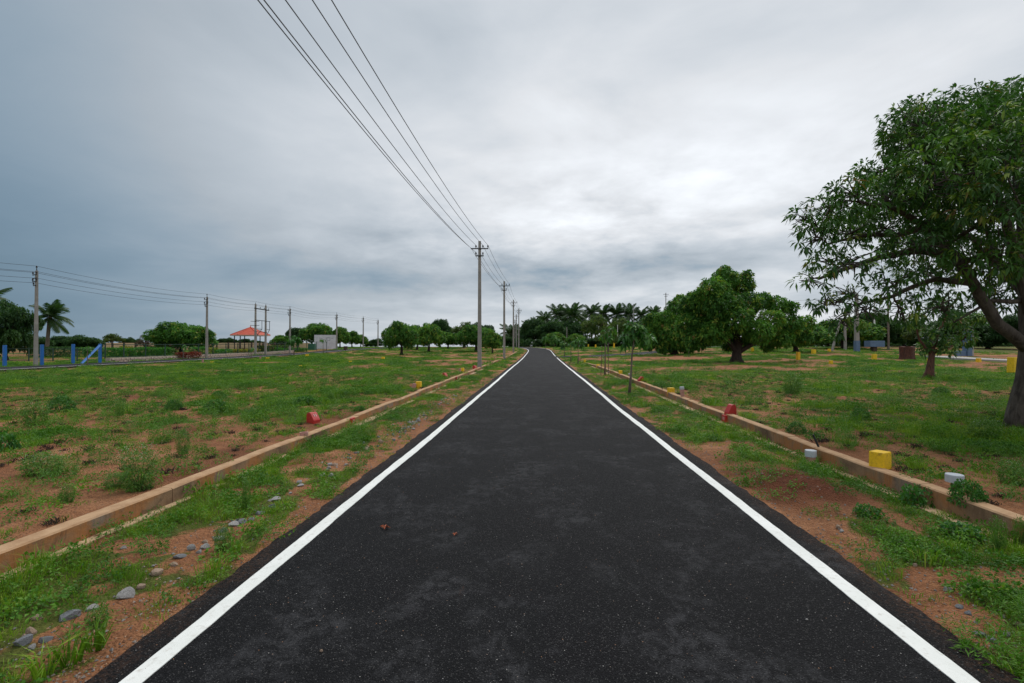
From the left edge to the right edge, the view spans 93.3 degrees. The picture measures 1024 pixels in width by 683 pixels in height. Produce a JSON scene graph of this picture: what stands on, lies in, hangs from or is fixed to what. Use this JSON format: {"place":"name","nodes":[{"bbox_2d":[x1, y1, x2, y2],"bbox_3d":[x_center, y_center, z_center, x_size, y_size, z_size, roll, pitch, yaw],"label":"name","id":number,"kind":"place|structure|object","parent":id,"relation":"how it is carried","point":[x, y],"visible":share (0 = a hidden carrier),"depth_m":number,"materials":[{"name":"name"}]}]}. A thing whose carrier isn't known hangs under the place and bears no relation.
{"place":"outdoors","nodes":[
{"label":"outdoors","id":0,"kind":"place"},
{"bbox_2d":[0,347,403,370],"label":"side street","id":1,"kind":"structure","parent":0,"point":[38,367],"depth_m":37.64,"materials":[{"name":"grey asphalt"}]},
{"bbox_2d":[0,346,1017,380],"label":"grass","id":2,"kind":"structure","parent":0,"point":[315,358],"depth_m":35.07,"materials":[{"name":"green plant"}]},
{"bbox_2d":[0,347,1023,682],"bbox_3d":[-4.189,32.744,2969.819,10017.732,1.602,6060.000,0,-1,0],"label":"ground","id":3,"kind":"structure","parent":0,"point":[180,539],"depth_m":4.71,"materials":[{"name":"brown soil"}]},
{"bbox_2d":[0,431,21,451],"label":"bush","id":4,"kind":"object","parent":3,"relation":"on","point":[5,435],"visible":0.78,"depth_m":6.27,"materials":[{"name":"green plant"}]},
{"bbox_2d":[13,633,32,646],"bbox_3d":[-2.457,1.504,2.423,0.067,0.052,0.066,0,-1,19],"label":"stone","id":5,"kind":"object","parent":3,"relation":"on","point":[24,640],"visible":0.96,"depth_m":2.42,"materials":[{"name":"stone"}]},
{"bbox_2d":[0,299,45,359],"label":"park tree","id":6,"kind":"object","parent":3,"relation":"on","point":[16,323],"visible":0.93,"depth_m":43.74,"materials":[{"name":"green plant"}]},
{"bbox_2d":[32,266,37,365],"bbox_3d":[-31.016,-1.508,31.497,0.700,6.875,0.248,0,-1,29],"label":"street pole","id":7,"kind":"object","parent":3,"relation":"on","point":[35,354],"visible":0.97,"depth_m":31.45,"materials":[{"name":"concrete"}]},
{"bbox_2d":[19,401,52,425],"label":"weed plant","id":8,"kind":"object","parent":3,"relation":"on","point":[28,415],"visible":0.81,"depth_m":8.39,"materials":[{"name":"green plant"}]},
{"bbox_2d":[12,450,70,476],"bbox_3d":[-4.973,1.305,5.114,0.469,0.284,0.451,0,-1,-24],"label":"weed plant","id":9,"kind":"object","parent":3,"relation":"on","point":[33,464],"visible":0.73,"depth_m":5.08,"materials":[{"name":"green plant"}]},
{"bbox_2d":[6,626,90,681],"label":"grass tuft","id":10,"kind":"object","parent":3,"relation":"on","point":[34,671],"visible":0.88,"depth_m":2.22,"materials":[{"name":"green plant"}]},
{"bbox_2d":[28,299,74,354],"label":"coconut palm","id":11,"kind":"object","parent":3,"relation":"on","point":[52,310],"visible":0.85,"depth_m":55.87,"materials":[{"name":"green plant"}]},
{"bbox_2d":[27,346,76,357],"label":"hedge","id":12,"kind":"object","parent":3,"relation":"on","point":[60,354],"visible":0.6,"depth_m":51.46,"materials":[{"name":"green plant"}]},
{"bbox_2d":[7,348,97,360],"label":"fence","id":13,"kind":"object","parent":3,"relation":"on","point":[76,353],"visible":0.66,"depth_m":40.98,"materials":[{"name":"grey metal"}]},
{"bbox_2d":[43,394,78,412],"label":"bush","id":14,"kind":"object","parent":3,"relation":"on","point":[67,400],"visible":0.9,"depth_m":9.96,"materials":[{"name":"green plant"}]},
{"bbox_2d":[50,335,78,350],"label":"park tree","id":15,"kind":"object","parent":3,"relation":"on","point":[58,341],"visible":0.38,"depth_m":70.89,"materials":[{"name":"green plant"}]},
{"bbox_2d":[12,610,119,669],"bbox_3d":[-2.106,1.462,2.342,0.484,0.188,0.441,1,-1,-45],"label":"grass tuft","id":16,"kind":"object","parent":3,"relation":"on","point":[82,647],"visible":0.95,"depth_m":2.33,"materials":[{"name":"green plant"}]},
{"bbox_2d":[57,482,75,503],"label":"weed plant","id":17,"kind":"object","parent":3,"relation":"on","point":[66,499],"visible":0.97,"depth_m":4.16,"materials":[{"name":"green plant"}]},
{"bbox_2d":[59,609,80,621],"bbox_3d":[-2.457,1.519,2.688,0.100,0.058,0.094,1,-1,43],"label":"stone","id":18,"kind":"object","parent":3,"relation":"on","point":[67,615],"visible":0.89,"depth_m":2.66,"materials":[{"name":"stone"}]},
{"bbox_2d":[64,335,104,351],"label":"park tree","id":19,"kind":"object","parent":3,"relation":"on","point":[83,341],"visible":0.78,"depth_m":68.95,"materials":[{"name":"green plant"}]},
{"bbox_2d":[84,604,110,628],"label":"weed plant","id":20,"kind":"object","parent":3,"relation":"on","point":[98,616],"visible":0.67,"depth_m":2.62,"materials":[{"name":"green plant"}]},
{"bbox_2d":[55,611,141,652],"bbox_3d":[-2.112,1.470,2.459,0.414,0.177,0.453,0,-1,-15],"label":"grass tuft","id":21,"kind":"object","parent":3,"relation":"on","point":[100,639],"visible":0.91,"depth_m":2.44,"materials":[{"name":"green plant"}]},
{"bbox_2d":[102,472,125,488],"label":"weed plant","id":22,"kind":"object","parent":3,"relation":"on","point":[109,480],"visible":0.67,"depth_m":4.62,"materials":[{"name":"green plant"}]},
{"bbox_2d":[102,333,125,342],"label":"park tree","id":23,"kind":"object","parent":3,"relation":"on","point":[106,339],"visible":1,"depth_m":104.25,"materials":[{"name":"green plant"}]},
{"bbox_2d":[102,347,136,357],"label":"hedge","id":24,"kind":"object","parent":3,"relation":"on","point":[119,350],"visible":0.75,"depth_m":47.57,"materials":[{"name":"green plant"}]},
{"bbox_2d":[115,586,134,598],"bbox_3d":[-2.331,1.530,2.926,0.098,0.077,0.084,-3,13,-14],"label":"stone","id":25,"kind":"object","parent":3,"relation":"on","point":[127,592],"visible":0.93,"depth_m":2.91,"materials":[{"name":"stone"}]},
{"bbox_2d":[114,441,162,492],"bbox_3d":[-3.544,1.204,4.596,0.351,0.498,0.365,0,-1,24],"label":"weed plant","id":26,"kind":"object","parent":3,"relation":"on","point":[140,483],"visible":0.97,"depth_m":4.56,"materials":[{"name":"green plant"}]},
{"bbox_2d":[128,346,174,356],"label":"hedge","id":27,"kind":"object","parent":3,"relation":"on","point":[150,351],"visible":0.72,"depth_m":49.51,"materials":[{"name":"green plant"}]},
{"bbox_2d":[142,321,218,351],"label":"park tree","id":28,"kind":"object","parent":3,"relation":"on","point":[176,333],"visible":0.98,"depth_m":60.37,"materials":[{"name":"green plant"}]},
{"bbox_2d":[174,427,191,453],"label":"weed plant","id":29,"kind":"object","parent":3,"relation":"on","point":[179,448],"visible":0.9,"depth_m":6.07,"materials":[{"name":"green plant"}]},
{"bbox_2d":[105,350,293,361],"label":"rubble plinth","id":30,"kind":"structure","parent":3,"relation":"on","point":[123,359],"depth_m":47.89,"materials":[{"name":"stone"}]},
{"bbox_2d":[102,343,297,358],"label":"fence","id":31,"kind":"object","parent":30,"relation":"on","point":[145,351],"visible":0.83,"depth_m":44.34,"materials":[{"name":"grey metal"}]},
{"bbox_2d":[204,297,207,357],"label":"street pole","id":32,"kind":"object","parent":3,"relation":"on","point":[206,340],"visible":0.94,"depth_m":49.15,"materials":[{"name":"concrete"}]},
{"bbox_2d":[103,343,309,349],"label":"compound wall","id":33,"kind":"structure","parent":3,"relation":"on","point":[231,345],"depth_m":88.67,"materials":[{"name":"white concrete"}]},
{"bbox_2d":[212,519,233,551],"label":"weed plant","id":34,"kind":"object","parent":3,"relation":"on","point":[229,537],"visible":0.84,"depth_m":3.59,"materials":[{"name":"green plant"}]},
{"bbox_2d":[241,478,251,510],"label":"weed plant","id":35,"kind":"object","parent":3,"relation":"on","point":[248,493],"visible":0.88,"depth_m":4.45,"materials":[{"name":"green plant"}]},
{"bbox_2d":[230,325,270,351],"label":"park shelter","id":36,"kind":"object","parent":3,"relation":"on","point":[249,331],"visible":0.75,"depth_m":72.91,"materials":[{"name":"red tile"}]},
{"bbox_2d":[0,351,516,581],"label":"kerb","id":37,"kind":"structure","parent":3,"relation":"on","point":[166,496],"depth_m":4.31,"materials":[{"name":"concrete"}]},
{"bbox_2d":[251,302,269,354],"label":"twin pole frame","id":38,"kind":"object","parent":3,"relation":"on","point":[255,321],"visible":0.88,"depth_m":58.97,"materials":[{"name":"concrete"}]},
{"bbox_2d":[299,323,332,343],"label":"park tree","id":39,"kind":"object","parent":3,"relation":"on","point":[309,332],"visible":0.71,"depth_m":94.00,"materials":[{"name":"green plant"}]},
{"bbox_2d":[314,335,335,348],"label":"small building","id":40,"kind":"structure","parent":3,"relation":"on","point":[329,339],"depth_m":87.97,"materials":[{"name":"concrete"}]},
{"bbox_2d":[333,326,351,347],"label":"park tree","id":41,"kind":"object","parent":3,"relation":"on","point":[343,335],"visible":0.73,"depth_m":97.22,"materials":[{"name":"green plant"}]},
{"bbox_2d":[381,320,418,354],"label":"mango tree","id":42,"kind":"object","parent":3,"relation":"on","point":[397,333],"visible":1,"depth_m":59.02,"materials":[{"name":"green plant"}]},
{"bbox_2d":[417,322,446,350],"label":"mango tree","id":43,"kind":"object","parent":3,"relation":"on","point":[429,333],"visible":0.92,"depth_m":70.69,"materials":[{"name":"green plant"}]},
{"bbox_2d":[431,318,451,346],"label":"mango tree","id":44,"kind":"object","parent":3,"relation":"on","point":[443,325],"visible":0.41,"depth_m":102.82,"materials":[{"name":"green plant"}]},
{"bbox_2d":[454,324,492,350],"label":"mango tree","id":45,"kind":"object","parent":3,"relation":"on","point":[467,335],"visible":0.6,"depth_m":72.72,"materials":[{"name":"green plant"}]},
{"bbox_2d":[472,241,488,368],"bbox_3d":[-1.933,-2.033,29.005,1.080,8.000,0.238,0,-1,0],"label":"utility pole","id":46,"kind":"object","parent":3,"relation":"on","point":[479,359],"visible":0.96,"depth_m":28.95,"materials":[{"name":"concrete"}]},
{"bbox_2d":[257,0,505,298],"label":"overhead wire","id":47,"kind":"object","parent":46,"relation":"attached to","point":[344,106],"visible":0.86,"depth_m":10.00,"materials":[{"name":"black metal"}]},
{"bbox_2d":[285,0,517,315],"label":"overhead wire","id":48,"kind":"object","parent":46,"relation":"attached to","point":[366,110],"visible":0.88,"depth_m":10.43,"materials":[{"name":"black metal"}]},
{"bbox_2d":[312,0,515,303],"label":"overhead wire","id":49,"kind":"object","parent":46,"relation":"attached to","point":[386,112],"visible":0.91,"depth_m":10.59,"materials":[{"name":"metal"}]},
{"bbox_2d":[331,0,520,312],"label":"overhead wire","id":50,"kind":"object","parent":46,"relation":"attached to","point":[401,115],"visible":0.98,"depth_m":10.66,"materials":[{"name":"metal"}]},
{"bbox_2d":[482,330,502,353],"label":"mango tree","id":51,"kind":"object","parent":3,"relation":"on","point":[492,339],"visible":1,"depth_m":65.28,"materials":[{"name":"green plant"}]},
{"bbox_2d":[502,281,509,358],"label":"utility pole","id":52,"kind":"object","parent":3,"relation":"on","point":[503,290],"visible":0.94,"depth_m":47.55,"materials":[{"name":"concrete"}]},
{"bbox_2d":[0,360,1013,487],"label":"undergrowth","id":53,"kind":"object","parent":3,"relation":"on","point":[443,371],"visible":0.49,"depth_m":12.63,"materials":[{"name":"green plant"}]},
{"bbox_2d":[500,324,519,340],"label":"coconut palm","id":54,"kind":"object","parent":3,"relation":"on","point":[509,331],"visible":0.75,"depth_m":139.19,"materials":[{"name":"green plant"}]},
{"bbox_2d":[0,370,1023,526],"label":"weeds","id":55,"kind":"object","parent":3,"relation":"on","point":[997,494],"visible":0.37,"depth_m":7.48,"materials":[{"name":"green plant"}]},
{"bbox_2d":[514,314,517,346],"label":"utility pole","id":56,"kind":"object","parent":3,"relation":"on","point":[516,316],"visible":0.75,"depth_m":111.95,"materials":[{"name":"concrete"}]},
{"bbox_2d":[264,0,508,301],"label":"overhead wire","id":57,"kind":"object","parent":56,"relation":"attached to","point":[351,110],"visible":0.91,"depth_m":9.67,"materials":[{"name":"black metal"}]},
{"bbox_2d":[519,318,543,342],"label":"grove tree","id":58,"kind":"object","parent":3,"relation":"on","point":[527,328],"visible":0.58,"depth_m":126.00,"materials":[{"name":"green plant"}]},
{"bbox_2d":[534,319,567,338],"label":"grove tree","id":59,"kind":"object","parent":3,"relation":"on","point":[543,330],"visible":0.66,"depth_m":119.85,"materials":[{"name":"green plant"}]},
{"bbox_2d":[546,303,566,321],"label":"coconut palm","id":60,"kind":"object","parent":3,"relation":"on","point":[554,311],"visible":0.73,"depth_m":139.37,"materials":[{"name":"green plant"}]},
{"bbox_2d":[557,302,586,321],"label":"coconut palm","id":61,"kind":"object","parent":3,"relation":"on","point":[573,312],"visible":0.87,"depth_m":135.16,"materials":[{"name":"green plant"}]},
{"bbox_2d":[560,321,587,337],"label":"grove tree","id":62,"kind":"object","parent":3,"relation":"on","point":[573,328],"visible":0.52,"depth_m":129.74,"materials":[{"name":"green plant"}]},
{"bbox_2d":[579,302,602,337],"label":"coconut palm","id":63,"kind":"object","parent":3,"relation":"on","point":[593,309],"visible":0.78,"depth_m":141.50,"materials":[{"name":"green plant"}]},
{"bbox_2d":[581,314,612,346],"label":"grove tree","id":64,"kind":"object","parent":3,"relation":"on","point":[599,322],"visible":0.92,"depth_m":114.19,"materials":[{"name":"green plant"}]},
{"bbox_2d":[595,326,618,351],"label":"forked tree","id":65,"kind":"object","parent":3,"relation":"on","point":[607,331],"visible":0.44,"depth_m":74.79,"materials":[{"name":"green plant"}]},
{"bbox_2d":[598,327,616,374],"bbox_3d":[4.589,0.508,23.309,0.988,2.465,0.702,0,-1,0],"label":"sapling","id":66,"kind":"object","parent":3,"relation":"on","point":[609,339],"visible":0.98,"depth_m":23.30,"materials":[{"name":"green plant"}]},
{"bbox_2d":[607,303,626,321],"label":"coconut palm","id":67,"kind":"object","parent":3,"relation":"on","point":[617,310],"visible":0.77,"depth_m":149.31,"materials":[{"name":"green plant"}]},
{"bbox_2d":[603,317,631,335],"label":"grove tree","id":68,"kind":"object","parent":3,"relation":"on","point":[621,322],"visible":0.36,"depth_m":122.40,"materials":[{"name":"green plant"}]},
{"bbox_2d":[618,303,640,320],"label":"coconut palm","id":69,"kind":"object","parent":3,"relation":"on","point":[628,309],"visible":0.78,"depth_m":147.32,"materials":[{"name":"green plant"}]},
{"bbox_2d":[616,321,657,393],"bbox_3d":[3.796,0.542,14.783,1.318,2.371,0.662,0,-1,-11],"label":"sapling","id":70,"kind":"object","parent":3,"relation":"on","point":[634,333],"visible":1,"depth_m":14.71,"materials":[{"name":"green plant"}]},
{"bbox_2d":[639,293,713,354],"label":"mango tree","id":71,"kind":"object","parent":3,"relation":"on","point":[660,326],"visible":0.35,"depth_m":59.33,"materials":[{"name":"green plant"}]},
{"bbox_2d":[674,265,816,362],"bbox_3d":[18.649,-2.140,37.104,11.700,7.856,6.116,0,-1,0],"label":"mango tree","id":72,"kind":"object","parent":3,"relation":"on","point":[720,300],"visible":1,"depth_m":36.91,"materials":[{"name":"green plant"}]},
{"bbox_2d":[511,338,1014,346],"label":"undergrowth","id":73,"kind":"object","parent":3,"relation":"on","point":[525,343],"visible":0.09,"depth_m":119.51,"materials":[{"name":"green plant"}]},
{"bbox_2d":[781,372,803,393],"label":"weed plant","id":74,"kind":"object","parent":3,"relation":"on","point":[786,385],"visible":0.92,"depth_m":13.23,"materials":[{"name":"green plant"}]},
{"bbox_2d":[757,325,836,351],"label":"mango tree","id":75,"kind":"object","parent":3,"relation":"on","point":[820,334],"visible":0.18,"depth_m":55.13,"materials":[{"name":"green plant"}]},
{"bbox_2d":[787,420,806,433],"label":"bush","id":76,"kind":"object","parent":3,"relation":"on","point":[799,425],"visible":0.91,"depth_m":7.35,"materials":[{"name":"green plant"}]},
{"bbox_2d":[584,362,1023,546],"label":"kerb","id":77,"kind":"structure","parent":3,"relation":"on","point":[979,510],"depth_m":5.33,"materials":[{"name":"concrete"}]},
{"bbox_2d":[817,317,886,347],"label":"mango tree","id":78,"kind":"object","parent":3,"relation":"on","point":[876,332],"visible":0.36,"depth_m":71.90,"materials":[{"name":"green plant"}]},
{"bbox_2d":[853,293,862,351],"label":"field pole","id":79,"kind":"object","parent":3,"relation":"on","point":[856,342],"visible":0.59,"depth_m":61.86,"materials":[{"name":"concrete"}]},
{"bbox_2d":[852,502,883,519],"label":"bush","id":80,"kind":"object","parent":3,"relation":"on","point":[859,508],"visible":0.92,"depth_m":4.15,"materials":[{"name":"green plant"}]},
{"bbox_2d":[851,312,903,340],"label":"tree","id":81,"kind":"object","parent":3,"relation":"on","point":[893,330],"visible":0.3,"depth_m":89.02,"materials":[{"name":"green plant"}]},
{"bbox_2d":[869,450,891,468],"bbox_3d":[4.030,1.309,5.294,0.167,0.214,0.150,0,-1,-29],"label":"marker stone","id":82,"kind":"object","parent":3,"relation":"on","point":[880,458],"visible":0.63,"depth_m":5.25,"materials":[{"name":"yellow paint"}]},
{"bbox_2d":[781,74,1023,427],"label":"mango tree","id":83,"kind":"object","parent":3,"relation":"on","point":[973,141],"visible":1,"depth_m":7.60,"materials":[{"name":"green plant"}]},
{"bbox_2d":[885,321,928,345],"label":"tree","id":84,"kind":"object","parent":3,"relation":"on","point":[901,341],"visible":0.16,"depth_m":98.08,"materials":[{"name":"green plant"}]},
{"bbox_2d":[898,346,916,359],"bbox_3d":[32.531,0.967,39.767,1.352,1.178,1.346,0,-1,0],"label":"tree stump","id":85,"kind":"object","parent":3,"relation":"on","point":[906,352],"visible":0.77,"depth_m":39.37,"materials":[{"name":"brown wood"}]},
{"bbox_2d":[898,483,935,507],"bbox_3d":[3.792,1.461,4.510,0.307,0.258,0.317,-1,-1,42],"label":"bush","id":86,"kind":"object","parent":3,"relation":"on","point":[906,490],"visible":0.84,"depth_m":4.48,"materials":[{"name":"green plant"}]},
{"bbox_2d":[900,322,949,346],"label":"tree","id":87,"kind":"object","parent":3,"relation":"on","point":[905,335],"visible":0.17,"depth_m":91.05,"materials":[{"name":"green plant"}]},
{"bbox_2d":[901,297,988,378],"bbox_3d":[16.977,-0.110,18.883,3.644,3.412,1.647,0,-1,0],"label":"tree","id":88,"kind":"object","parent":3,"relation":"on","point":[934,334],"visible":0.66,"depth_m":18.78,"materials":[{"name":"green plant"}]},
{"bbox_2d":[945,472,964,490],"bbox_3d":[4.061,1.341,4.437,0.136,0.247,0.136,0,-1,0],"label":"stone","id":89,"kind":"object","parent":3,"relation":"on","point":[951,478],"visible":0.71,"depth_m":4.41,"materials":[{"name":"white"}]},
{"bbox_2d":[926,309,986,347],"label":"tree","id":90,"kind":"object","parent":3,"relation":"on","point":[936,326],"visible":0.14,"depth_m":79.56,"materials":[{"name":"green plant"}]},
{"bbox_2d":[938,520,988,544],"bbox_3d":[3.470,1.469,3.748,0.304,0.145,0.314,0,-1,25],"label":"bush","id":91,"kind":"object","parent":3,"relation":"on","point":[976,530],"visible":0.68,"depth_m":3.72,"materials":[{"name":"green plant"}]},
{"bbox_2d":[954,329,973,355],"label":"gate pillar","id":92,"kind":"structure","parent":3,"relation":"on","point":[965,352],"depth_m":45.76,"materials":[{"name":"blue paint"}]},
{"bbox_2d":[926,356,1006,361],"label":"slab path","id":93,"kind":"structure","parent":3,"relation":"on","point":[973,358],"depth_m":38.68,"materials":[{"name":"concrete"}]},
{"bbox_2d":[946,478,989,508],"bbox_3d":[3.906,1.303,4.141,0.276,0.245,0.287,1,-1,-40],"label":"bush","id":94,"kind":"object","parent":3,"relation":"on","point":[972,493],"visible":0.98,"depth_m":4.12,"materials":[{"name":"green plant"}]},
{"bbox_2d":[952,321,1009,348],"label":"tree","id":95,"kind":"object","parent":3,"relation":"on","point":[982,332],"visible":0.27,"depth_m":74.55,"materials":[{"name":"green plant"}]},
{"bbox_2d":[966,417,1003,439],"bbox_3d":[6.841,1.274,6.992,0.465,0.358,0.448,0,-1,-8],"label":"weed plant","id":96,"kind":"object","parent":3,"relation":"on","point":[991,426],"visible":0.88,"depth_m":6.96,"materials":[{"name":"green plant"}]},
{"bbox_2d":[988,514,1008,550],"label":"weed plant","id":97,"kind":"object","parent":3,"relation":"on","point":[995,536],"visible":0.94,"depth_m":3.48,"materials":[{"name":"green plant"}]},
{"bbox_2d":[983,313,1018,346],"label":"tree","id":98,"kind":"object","parent":3,"relation":"on","point":[996,337],"visible":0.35,"depth_m":71.10,"materials":[{"name":"green plant"}]},
{"bbox_2d":[993,457,1023,486],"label":"weed plant","id":99,"kind":"object","parent":3,"relation":"on","point":[998,473],"visible":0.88,"depth_m":4.63,"materials":[{"name":"green plant"}]},
{"bbox_2d":[1007,357,1016,372],"bbox_3d":[24.842,1.224,23.990,0.317,0.889,0.317,2,-1,-12],"label":"yellow post","id":100,"kind":"object","parent":3,"relation":"on","point":[1011,363],"visible":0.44,"depth_m":23.91,"materials":[{"name":"paint"}]},
{"bbox_2d":[1011,514,1023,545],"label":"weed plant","id":101,"kind":"object","parent":3,"relation":"on","point":[1016,525],"visible":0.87,"depth_m":3.58,"materials":[{"name":"green plant"}]},
{"bbox_2d":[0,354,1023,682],"label":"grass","id":102,"kind":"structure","parent":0,"point":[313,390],"depth_m":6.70,"materials":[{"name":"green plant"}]},
{"bbox_2d":[0,0,1023,346],"label":"sky","id":103,"kind":"structure","parent":0,"point":[613,152],"materials":[{"name":"grey"}]},
{"bbox_2d":[84,347,1023,682],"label":"road","id":104,"kind":"structure","parent":0,"point":[632,539],"depth_m":3.05,"materials":[{"name":"black asphalt"}]},
{"bbox_2d":[119,349,528,682],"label":"road line","id":105,"kind":"object","parent":104,"relation":"on","point":[150,666],"visible":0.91,"depth_m":3.08,"materials":[{"name":"paint"}]},
{"bbox_2d":[557,358,979,682],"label":"road line","id":106,"kind":"object","parent":104,"relation":"on","point":[944,664],"visible":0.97,"depth_m":3.03,"materials":[{"name":"paint"}]},
{"bbox_2d":[864,341,884,351],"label":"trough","id":107,"kind":"object","parent":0,"point":[873,345],"visible":0.95,"depth_m":61.57,"materials":[{"name":"blue paint"}]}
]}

